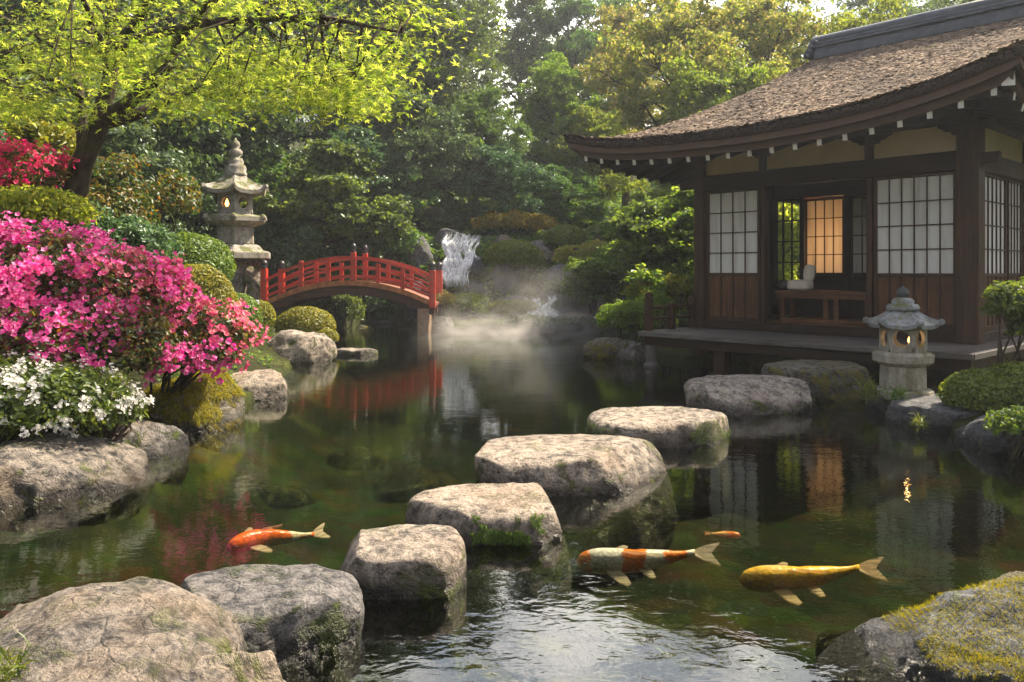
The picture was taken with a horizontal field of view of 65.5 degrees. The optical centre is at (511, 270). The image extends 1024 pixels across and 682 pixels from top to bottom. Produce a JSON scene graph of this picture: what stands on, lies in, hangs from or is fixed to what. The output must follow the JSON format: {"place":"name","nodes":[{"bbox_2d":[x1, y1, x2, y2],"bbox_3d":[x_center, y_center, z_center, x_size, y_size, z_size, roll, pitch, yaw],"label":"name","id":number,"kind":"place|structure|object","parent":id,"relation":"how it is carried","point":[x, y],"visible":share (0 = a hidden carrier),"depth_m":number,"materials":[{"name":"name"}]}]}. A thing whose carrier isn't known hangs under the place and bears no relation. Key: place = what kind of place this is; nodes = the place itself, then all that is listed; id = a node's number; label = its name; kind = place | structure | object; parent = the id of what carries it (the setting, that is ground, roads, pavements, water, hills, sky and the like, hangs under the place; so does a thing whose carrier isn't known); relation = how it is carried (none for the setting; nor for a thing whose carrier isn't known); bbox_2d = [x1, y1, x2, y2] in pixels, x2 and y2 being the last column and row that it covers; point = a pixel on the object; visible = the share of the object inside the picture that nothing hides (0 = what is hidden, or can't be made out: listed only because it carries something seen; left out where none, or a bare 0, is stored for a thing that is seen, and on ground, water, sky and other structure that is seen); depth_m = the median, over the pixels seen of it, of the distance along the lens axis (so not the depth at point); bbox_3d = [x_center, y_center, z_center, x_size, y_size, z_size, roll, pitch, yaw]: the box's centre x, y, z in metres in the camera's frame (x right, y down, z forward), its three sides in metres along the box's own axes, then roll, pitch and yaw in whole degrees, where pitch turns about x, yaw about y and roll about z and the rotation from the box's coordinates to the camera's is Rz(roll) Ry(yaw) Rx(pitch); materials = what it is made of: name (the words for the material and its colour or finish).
{"place":"outdoors","nodes":[
{"label":"outdoors","id":0,"kind":"place"},
{"bbox_2d":[442,233,478,285],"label":"waterfall","id":1,"kind":"structure","parent":0,"point":[466,262],"depth_m":22.09,"materials":[{"name":"white liquid"}]},
{"bbox_2d":[0,99,1023,681],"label":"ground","id":2,"kind":"structure","parent":0,"point":[926,521],"depth_m":6.62,"materials":[{"name":"green liquid"}]},
{"bbox_2d":[0,117,75,228],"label":"shrub","id":3,"kind":"object","parent":2,"relation":"on","point":[54,137],"visible":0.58,"depth_m":11.28,"materials":[{"name":"green plant"}]},
{"bbox_2d":[0,133,79,233],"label":"azalea bush","id":4,"kind":"object","parent":2,"relation":"on","point":[14,158],"visible":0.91,"depth_m":8.78,"materials":[{"name":"pink plant"}]},
{"bbox_2d":[0,0,91,137],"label":"evergreen tree","id":5,"kind":"object","parent":2,"relation":"on","point":[9,13],"visible":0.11,"depth_m":20.18,"materials":[{"name":"green plant"}]},
{"bbox_2d":[0,183,103,338],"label":"hedge","id":6,"kind":"object","parent":2,"relation":"on","point":[39,203],"visible":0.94,"depth_m":8.08,"materials":[{"name":"green plant"}]},
{"bbox_2d":[0,432,154,532],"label":"boulder","id":7,"kind":"object","parent":2,"relation":"on","point":[55,481],"visible":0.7,"depth_m":5.34,"materials":[{"name":"stone"}]},
{"bbox_2d":[0,348,154,440],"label":"flowering shrub","id":8,"kind":"object","parent":2,"relation":"on","point":[79,394],"visible":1,"depth_m":5.73,"materials":[{"name":"white plant"}]},
{"bbox_2d":[20,201,183,261],"bbox_3d":[-5.527,-0.080,10.743,1.882,1.742,1.867,0,0,0],"label":"shrub","id":9,"kind":"object","parent":2,"relation":"on","point":[135,232],"visible":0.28,"depth_m":10.86,"materials":[{"name":"green plant"}]},
{"bbox_2d":[0,64,209,254],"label":"drooping tree","id":10,"kind":"object","parent":2,"relation":"on","point":[162,160],"visible":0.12,"depth_m":16.29,"materials":[{"name":"green plant"}]},
{"bbox_2d":[0,211,223,387],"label":"azalea bush","id":11,"kind":"object","parent":2,"relation":"on","point":[82,293],"visible":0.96,"depth_m":6.43,"materials":[{"name":"pink plant"}]},
{"bbox_2d":[0,576,246,681],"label":"boulder","id":12,"kind":"object","parent":2,"relation":"on","point":[141,629],"visible":0.89,"depth_m":2.63,"materials":[{"name":"stone"}]},
{"bbox_2d":[0,631,40,681],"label":"grass tuft","id":13,"kind":"object","parent":12,"relation":"on","point":[5,669],"visible":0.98,"depth_m":2.35,"materials":[{"name":"green plant"}]},
{"bbox_2d":[59,150,203,262],"bbox_3d":[-6.058,-0.563,12.481,1.892,2.703,2.477,0,0,0],"label":"shrub","id":14,"kind":"object","parent":2,"relation":"on","point":[111,178],"visible":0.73,"depth_m":12.27,"materials":[{"name":"green plant"}]},
{"bbox_2d":[27,0,266,233],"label":"evergreen tree","id":15,"kind":"object","parent":2,"relation":"on","point":[171,133],"visible":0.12,"depth_m":19.97,"materials":[{"name":"green plant"}]},
{"bbox_2d":[107,419,189,486],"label":"boulder","id":16,"kind":"object","parent":2,"relation":"on","point":[164,447],"visible":0.36,"depth_m":6.50,"materials":[{"name":"stone"}]},
{"bbox_2d":[143,231,236,280],"bbox_3d":[-5.364,0.178,12.991,1.652,1.656,1.455,0,0,0],"label":"clipped bush","id":17,"kind":"object","parent":2,"relation":"on","point":[196,246],"visible":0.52,"depth_m":12.70,"materials":[{"name":"green plant"}]},
{"bbox_2d":[140,370,244,451],"bbox_3d":[-3.157,1.489,7.712,1.068,1.022,0.979,0,0,0],"label":"boulder","id":18,"kind":"object","parent":2,"relation":"on","point":[224,433],"visible":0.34,"depth_m":7.44,"materials":[{"name":"stone"}]},
{"bbox_2d":[136,366,245,425],"bbox_3d":[-3.176,1.191,7.742,1.134,0.545,1.043,0,0,0],"label":"moss","id":19,"kind":"object","parent":18,"relation":"on","point":[198,386],"visible":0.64,"depth_m":7.45,"materials":[{"name":"plant"}]},
{"bbox_2d":[155,263,239,331],"bbox_3d":[-4.297,0.545,10.796,1.104,1.305,1.047,0,0,0],"label":"clipped bush","id":20,"kind":"object","parent":2,"relation":"on","point":[213,282],"visible":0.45,"depth_m":10.61,"materials":[{"name":"green plant"}]},
{"bbox_2d":[162,120,250,223],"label":"drooping tree","id":21,"kind":"object","parent":2,"relation":"on","point":[221,152],"visible":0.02,"depth_m":22.73,"materials":[{"name":"green plant"}]},
{"bbox_2d":[146,296,271,395],"bbox_3d":[-2.834,0.770,7.354,1.104,1.088,1.107,0,0,-37],"label":"azalea bush","id":22,"kind":"object","parent":2,"relation":"on","point":[225,326],"visible":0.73,"depth_m":7.19,"materials":[{"name":"pink plant"}]},
{"bbox_2d":[200,138,270,299],"bbox_3d":[-6.804,-1.070,19.600,1.823,4.412,1.807,0,0,0],"label":"stone lantern","id":23,"kind":"object","parent":2,"relation":"on","point":[234,222],"visible":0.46,"depth_m":19.21,"materials":[{"name":"stone"}]},
{"bbox_2d":[178,0,311,207],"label":"evergreen tree","id":24,"kind":"object","parent":2,"relation":"on","point":[257,145],"visible":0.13,"depth_m":23.27,"materials":[{"name":"green plant"}]},
{"bbox_2d":[236,293,263,333],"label":"clipped bush","id":25,"kind":"object","parent":2,"relation":"on","point":[252,303],"visible":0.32,"depth_m":12.39,"materials":[{"name":"green plant"}]},
{"bbox_2d":[0,0,505,233],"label":"maple tree","id":26,"kind":"object","parent":2,"relation":"on","point":[113,45],"visible":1,"depth_m":7.89,"materials":[{"name":"green plant"}]},
{"bbox_2d":[230,369,292,415],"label":"boulder","id":27,"kind":"object","parent":2,"relation":"on","point":[268,388],"visible":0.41,"depth_m":9.33,"materials":[{"name":"stone"}]},
{"bbox_2d":[181,564,364,681],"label":"boulder","id":28,"kind":"object","parent":2,"relation":"on","point":[303,623],"visible":0.69,"depth_m":3.15,"materials":[{"name":"stone"}]},
{"bbox_2d":[243,149,315,220],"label":"maple tree","id":29,"kind":"object","parent":2,"relation":"on","point":[258,169],"visible":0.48,"depth_m":23.05,"materials":[{"name":"green plant"}]},
{"bbox_2d":[255,483,315,508],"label":"submerged stone","id":30,"kind":"object","parent":2,"relation":"on","point":[280,496],"visible":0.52,"depth_m":7.11,"materials":[{"name":"green stone"}]},
{"bbox_2d":[253,217,333,272],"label":"shrub","id":31,"kind":"object","parent":2,"relation":"on","point":[295,244],"visible":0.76,"depth_m":21.60,"materials":[{"name":"green plant"}]},
{"bbox_2d":[265,330,336,375],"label":"boulder","id":32,"kind":"object","parent":2,"relation":"on","point":[295,347],"visible":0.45,"depth_m":12.89,"materials":[{"name":"stone"}]},
{"bbox_2d":[274,306,335,332],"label":"clipped bush","id":33,"kind":"object","parent":2,"relation":"on","point":[316,319],"visible":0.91,"depth_m":14.88,"materials":[{"name":"green plant"}]},
{"bbox_2d":[240,138,416,267],"bbox_3d":[-5.473,-1.822,22.747,5.103,3.974,4.281,0,0,-23],"label":"maple tree","id":34,"kind":"object","parent":2,"relation":"on","point":[335,197],"visible":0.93,"depth_m":22.13,"materials":[{"name":"green plant"}]},
{"bbox_2d":[268,255,397,317],"bbox_3d":[-5.278,0.377,22.570,4.080,1.958,1.848,0,0,0],"label":"shrub","id":35,"kind":"object","parent":2,"relation":"on","point":[376,306],"visible":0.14,"depth_m":22.32,"materials":[{"name":"green plant"}]},
{"bbox_2d":[304,281,365,328],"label":"shrub","id":36,"kind":"object","parent":2,"relation":"on","point":[348,306],"visible":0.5,"depth_m":20.58,"materials":[{"name":"green plant"}]},
{"bbox_2d":[260,243,442,333],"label":"arched bridge","id":37,"kind":"structure","parent":2,"relation":"on","point":[423,303],"depth_m":19.03,"materials":[{"name":"red wood"}]},
{"bbox_2d":[268,0,441,152],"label":"evergreen tree","id":38,"kind":"object","parent":2,"relation":"on","point":[317,133],"visible":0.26,"depth_m":27.33,"materials":[{"name":"green plant"}]},
{"bbox_2d":[327,446,391,470],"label":"submerged stone","id":39,"kind":"object","parent":2,"relation":"on","point":[358,458],"visible":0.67,"depth_m":8.50,"materials":[{"name":"green stone"}]},
{"bbox_2d":[293,125,441,227],"bbox_3d":[-4.420,-2.646,24.311,3.648,3.528,4.348,0,0,35],"label":"maple tree","id":40,"kind":"object","parent":2,"relation":"on","point":[360,136],"visible":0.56,"depth_m":23.75,"materials":[{"name":"green plant"}]},
{"bbox_2d":[327,223,431,262],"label":"shrub","id":41,"kind":"object","parent":2,"relation":"on","point":[399,243],"visible":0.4,"depth_m":22.77,"materials":[{"name":"green plant"}]},
{"bbox_2d":[335,87,484,222],"bbox_3d":[-3.474,-3.483,25.760,5.258,4.622,4.945,0,0,-9],"label":"drooping tree","id":42,"kind":"object","parent":2,"relation":"on","point":[442,140],"visible":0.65,"depth_m":25.11,"materials":[{"name":"green plant"}]},
{"bbox_2d":[375,464,461,501],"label":"submerged stone","id":43,"kind":"object","parent":2,"relation":"on","point":[402,483],"visible":0.58,"depth_m":7.50,"materials":[{"name":"green stone"}]},
{"bbox_2d":[405,236,433,269],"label":"boulder","id":44,"kind":"object","parent":2,"relation":"on","point":[422,255],"visible":0.42,"depth_m":22.82,"materials":[{"name":"stone"}]},
{"bbox_2d":[377,0,501,176],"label":"evergreen tree","id":45,"kind":"object","parent":2,"relation":"on","point":[458,73],"visible":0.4,"depth_m":29.36,"materials":[{"name":"green plant"}]},
{"bbox_2d":[442,291,491,318],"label":"shrub","id":46,"kind":"object","parent":2,"relation":"on","point":[475,301],"visible":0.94,"depth_m":20.13,"materials":[{"name":"green plant"}]},
{"bbox_2d":[0,146,954,446],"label":"undergrowth","id":47,"kind":"object","parent":2,"relation":"on","point":[592,230],"visible":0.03,"depth_m":23.20,"materials":[{"name":"green plant"}]},
{"bbox_2d":[427,80,537,221],"bbox_3d":[-1.284,-4.019,27.876,4.236,5.342,3.740,0,0,-27],"label":"broadleaf tree","id":48,"kind":"object","parent":2,"relation":"on","point":[478,110],"visible":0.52,"depth_m":27.48,"materials":[{"name":"green plant"}]},
{"bbox_2d":[455,0,513,171],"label":"tall tree","id":49,"kind":"object","parent":2,"relation":"on","point":[480,7],"visible":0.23,"depth_m":41.86,"materials":[{"name":"green plant"}]},
{"bbox_2d":[466,646,518,681],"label":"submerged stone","id":50,"kind":"object","parent":2,"relation":"on","point":[481,667],"visible":0.68,"depth_m":3.88,"materials":[{"name":"grey stone"}]},
{"bbox_2d":[445,143,561,233],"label":"drooping tree","id":51,"kind":"object","parent":2,"relation":"on","point":[508,166],"visible":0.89,"depth_m":25.62,"materials":[{"name":"green plant"}]},
{"bbox_2d":[492,262,518,293],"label":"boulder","id":52,"kind":"object","parent":2,"relation":"on","point":[502,276],"visible":0.35,"depth_m":21.84,"materials":[{"name":"stone"}]},
{"bbox_2d":[57,0,960,149],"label":"distant woods","id":53,"kind":"object","parent":2,"relation":"on","point":[497,76],"depth_m":69.51,"materials":[{"name":"green plant"}]},
{"bbox_2d":[486,299,539,315],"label":"shrub","id":54,"kind":"object","parent":2,"relation":"on","point":[513,307],"visible":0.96,"depth_m":20.25,"materials":[{"name":"green plant"}]},
{"bbox_2d":[469,209,557,236],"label":"shrub","id":55,"kind":"object","parent":2,"relation":"on","point":[511,220],"visible":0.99,"depth_m":24.25,"materials":[{"name":"green plant"}]},
{"bbox_2d":[482,239,545,290],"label":"clipped bush","id":56,"kind":"object","parent":2,"relation":"on","point":[519,253],"visible":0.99,"depth_m":21.50,"materials":[{"name":"green plant"}]},
{"bbox_2d":[470,0,566,167],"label":"tall tree","id":57,"kind":"object","parent":2,"relation":"on","point":[520,10],"visible":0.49,"depth_m":45.39,"materials":[{"name":"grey plant"}]},
{"bbox_2d":[506,616,606,674],"bbox_3d":[0.244,2.106,4.359,0.551,0.415,0.328,0,0,0],"label":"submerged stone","id":58,"kind":"object","parent":2,"relation":"on","point":[557,645],"visible":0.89,"depth_m":4.26,"materials":[{"name":"grey stone"}]},
{"bbox_2d":[504,0,610,111],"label":"tall tree","id":59,"kind":"object","parent":2,"relation":"on","point":[580,34],"visible":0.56,"depth_m":43.82,"materials":[{"name":"green plant"}]},
{"bbox_2d":[499,50,619,172],"bbox_3d":[2.001,-5.296,31.006,4.931,6.546,4.353,0,0,27],"label":"broadleaf tree","id":60,"kind":"object","parent":2,"relation":"on","point":[553,101],"visible":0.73,"depth_m":30.48,"materials":[{"name":"green plant"}]},
{"bbox_2d":[543,224,587,254],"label":"clipped bush","id":61,"kind":"object","parent":2,"relation":"on","point":[571,234],"visible":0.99,"depth_m":22.87,"materials":[{"name":"green plant"}]},
{"bbox_2d":[531,163,608,224],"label":"drooping tree","id":62,"kind":"object","parent":2,"relation":"on","point":[572,188],"visible":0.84,"depth_m":26.76,"materials":[{"name":"green plant"}]},
{"bbox_2d":[474,434,676,575],"bbox_3d":[0.458,1.678,5.790,1.445,0.838,1.047,0,0,0],"label":"stepping stone","id":63,"kind":"object","parent":2,"relation":"on","point":[607,491],"visible":0.68,"depth_m":5.43,"materials":[{"name":"stone"}]},
{"bbox_2d":[551,238,609,316],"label":"shrub","id":64,"kind":"object","parent":2,"relation":"on","point":[586,249],"visible":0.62,"depth_m":20.96,"materials":[{"name":"green plant"}]},
{"bbox_2d":[543,101,649,222],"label":"broadleaf tree","id":65,"kind":"object","parent":2,"relation":"on","point":[610,182],"visible":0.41,"depth_m":28.54,"materials":[{"name":"green plant"}]},
{"bbox_2d":[583,337,622,384],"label":"boulder","id":66,"kind":"object","parent":2,"relation":"on","point":[604,348],"visible":0.52,"depth_m":13.60,"materials":[{"name":"stone"}]},
{"bbox_2d":[567,246,641,325],"bbox_3d":[2.903,0.050,19.278,3.320,2.757,2.319,0,0,15],"label":"shrub","id":67,"kind":"object","parent":2,"relation":"on","point":[605,258],"visible":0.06,"depth_m":19.27,"materials":[{"name":"green plant"}]},
{"bbox_2d":[536,1,693,206],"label":"autumn tree","id":68,"kind":"object","parent":2,"relation":"on","point":[607,14],"visible":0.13,"depth_m":32.20,"materials":[{"name":"green plant"}]},
{"bbox_2d":[554,196,693,327],"bbox_3d":[3.501,-0.089,18.381,4.507,3.251,3.781,0,0,-32],"label":"maple tree","id":69,"kind":"object","parent":2,"relation":"on","point":[594,274],"visible":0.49,"depth_m":17.87,"materials":[{"name":"green plant"}]},
{"bbox_2d":[615,339,645,388],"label":"boulder","id":70,"kind":"object","parent":2,"relation":"on","point":[632,351],"visible":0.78,"depth_m":13.03,"materials":[{"name":"stone"}]},
{"bbox_2d":[594,288,679,341],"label":"shrub","id":71,"kind":"object","parent":2,"relation":"on","point":[621,313],"visible":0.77,"depth_m":15.04,"materials":[{"name":"green plant"}]},
{"bbox_2d":[586,406,729,505],"bbox_3d":[1.319,1.683,7.233,1.322,0.800,0.999,0,0,0],"label":"stepping stone","id":72,"kind":"object","parent":2,"relation":"on","point":[698,473],"visible":0.59,"depth_m":6.87,"materials":[{"name":"stone"}]},
{"bbox_2d":[622,268,693,328],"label":"shrub","id":73,"kind":"object","parent":2,"relation":"on","point":[685,288],"visible":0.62,"depth_m":15.95,"materials":[{"name":"green plant"}]},
{"bbox_2d":[578,0,797,134],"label":"autumn tree","id":74,"kind":"object","parent":2,"relation":"on","point":[697,36],"visible":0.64,"depth_m":23.96,"materials":[{"name":"green plant"}]},
{"bbox_2d":[611,185,778,308],"bbox_3d":[3.941,-0.209,17.437,3.808,3.400,4.539,0,0,10],"label":"maple tree","id":75,"kind":"object","parent":2,"relation":"on","point":[680,216],"visible":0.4,"depth_m":16.94,"materials":[{"name":"green plant"}]},
{"bbox_2d":[646,52,780,199],"bbox_3d":[5.987,-2.724,21.829,4.866,6.951,5.511,0,0,0],"label":"broadleaf tree","id":76,"kind":"object","parent":2,"relation":"on","point":[722,83],"visible":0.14,"depth_m":21.72,"materials":[{"name":"green plant"}]},
{"bbox_2d":[713,0,834,74],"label":"autumn tree","id":77,"kind":"object","parent":2,"relation":"on","point":[760,31],"visible":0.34,"depth_m":25.98,"materials":[{"name":"green plant"}]},
{"bbox_2d":[778,202,798,280],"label":"shrub","id":78,"kind":"object","parent":2,"relation":"on","point":[787,235],"visible":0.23,"depth_m":19.35,"materials":[{"name":"green plant"}]},
{"bbox_2d":[564,0,1023,405],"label":"tea pavilion","id":79,"kind":"structure","parent":2,"relation":"on","point":[887,156],"depth_m":11.34,"materials":[{"name":"brown wood"}]},
{"bbox_2d":[774,199,798,282],"bbox_3d":[4.980,-0.534,14.391,0.030,1.532,0.524,0,0,-43],"label":"lattice window","id":80,"kind":"structure","parent":79,"relation":"in","point":[782,200],"depth_m":14.43,"materials":[{"name":"brown wood"}]},
{"bbox_2d":[775,290,865,321],"bbox_3d":[4.787,0.544,12.042,0.420,0.488,1.520,0,0,-43],"label":"bench","id":81,"kind":"object","parent":79,"relation":"on","point":[836,296],"visible":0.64,"depth_m":11.90,"materials":[{"name":"brown wood"}]},
{"bbox_2d":[761,359,871,447],"bbox_3d":[3.717,1.594,9.652,1.382,0.977,1.060,0,0,0],"label":"stepping stone","id":82,"kind":"object","parent":2,"relation":"on","point":[837,409],"visible":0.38,"depth_m":9.17,"materials":[{"name":"grey stone"}]},
{"bbox_2d":[802,0,907,62],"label":"broadleaf tree","id":83,"kind":"object","parent":2,"relation":"on","point":[846,21],"visible":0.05,"depth_m":22.88,"materials":[{"name":"green plant"}]},
{"bbox_2d":[861,392,890,430],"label":"boulder","id":84,"kind":"object","parent":2,"relation":"on","point":[873,415],"visible":0.33,"depth_m":8.58,"materials":[{"name":"stone"}]},
{"bbox_2d":[836,0,958,23],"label":"tall tree","id":85,"kind":"object","parent":2,"relation":"on","point":[910,8],"visible":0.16,"depth_m":41.16,"materials":[{"name":"green plant"}]},
{"bbox_2d":[807,577,1023,681],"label":"boulder","id":86,"kind":"object","parent":2,"relation":"on","point":[875,650],"visible":0.92,"depth_m":3.06,"materials":[{"name":"stone"}]},
{"bbox_2d":[880,574,1023,681],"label":"moss","id":87,"kind":"object","parent":86,"relation":"on","point":[979,656],"visible":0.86,"depth_m":3.00,"materials":[{"name":"plant"}]},
{"bbox_2d":[878,393,981,449],"bbox_3d":[4.373,1.718,8.011,1.396,0.872,1.359,0,0,33],"label":"boulder","id":88,"kind":"object","parent":2,"relation":"on","point":[898,431],"visible":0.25,"depth_m":7.67,"materials":[{"name":"stone"}]},
{"bbox_2d":[862,286,944,399],"bbox_3d":[4.220,0.762,8.600,0.720,1.204,0.806,0,0,0],"label":"stone lantern","id":89,"kind":"object","parent":88,"relation":"on","point":[905,364],"visible":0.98,"depth_m":8.44,"materials":[{"name":"grey stone"}]},
{"bbox_2d":[938,360,1023,411],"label":"clipped bush","id":90,"kind":"object","parent":2,"relation":"on","point":[999,382],"visible":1,"depth_m":7.37,"materials":[{"name":"green plant"}]},
{"bbox_2d":[953,410,1023,469],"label":"boulder","id":91,"kind":"object","parent":2,"relation":"on","point":[975,442],"visible":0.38,"depth_m":6.71,"materials":[{"name":"stone"}]},
{"bbox_2d":[978,276,1023,402],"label":"shrub","id":92,"kind":"object","parent":2,"relation":"on","point":[1004,298],"visible":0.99,"depth_m":7.64,"materials":[{"name":"green plant"}]},
{"bbox_2d":[983,405,1023,479],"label":"shrub","id":93,"kind":"object","parent":2,"relation":"on","point":[1001,421],"visible":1,"depth_m":6.38,"materials":[{"name":"green plant"}]},
{"bbox_2d":[283,323,864,406],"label":"water","id":94,"kind":"structure","parent":0,"point":[402,346],"depth_m":13.98,"materials":[{"name":"grey liquid"}]},
{"bbox_2d":[185,650,285,681],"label":"boulder","id":95,"kind":"object","parent":94,"relation":"in","point":[242,666],"visible":0.88,"depth_m":2.50,"materials":[{"name":"stone"}]},
{"bbox_2d":[226,523,329,553],"bbox_3d":[-1.406,1.600,4.810,0.657,0.149,0.211,0,0,-34],"label":"koi","id":96,"kind":"object","parent":94,"relation":"in","point":[249,539],"visible":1,"depth_m":4.71},
{"bbox_2d":[338,524,468,681],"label":"stepping stone","id":97,"kind":"object","parent":94,"relation":"in","point":[411,580],"visible":0.76,"depth_m":3.66,"materials":[{"name":"stone"}]},
{"bbox_2d":[405,482,571,640],"bbox_3d":[-0.146,1.698,4.716,1.010,0.756,0.805,0,0,0],"label":"stepping stone","id":98,"kind":"object","parent":94,"relation":"in","point":[510,587],"visible":0.7,"depth_m":4.38,"materials":[{"name":"stone"}]},
{"bbox_2d":[469,512,545,546],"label":"moss","id":99,"kind":"object","parent":98,"relation":"on","point":[491,534],"visible":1,"depth_m":4.35,"materials":[{"name":"green plant"}]},
{"bbox_2d":[575,543,720,585],"bbox_3d":[0.775,1.627,4.489,0.826,0.166,0.266,0,0,-13],"label":"koi","id":100,"kind":"object","parent":94,"relation":"in","point":[619,561],"visible":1,"depth_m":4.42},
{"bbox_2d":[684,374,811,465],"bbox_3d":[2.582,1.628,8.810,1.432,0.884,1.170,0,0,0],"label":"stepping stone","id":101,"kind":"object","parent":94,"relation":"in","point":[769,417],"visible":0.75,"depth_m":8.38,"materials":[{"name":"stone"}]},
{"bbox_2d":[738,557,887,605],"bbox_3d":[1.605,1.624,4.236,0.806,0.168,0.257,0,0,-15],"label":"koi","id":102,"kind":"object","parent":94,"relation":"in","point":[785,580],"visible":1,"depth_m":4.17,"materials":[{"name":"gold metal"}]},
{"bbox_2d":[244,0,956,142],"label":"sky","id":103,"kind":"structure","parent":0,"point":[820,4],"materials":[{"name":"white"}]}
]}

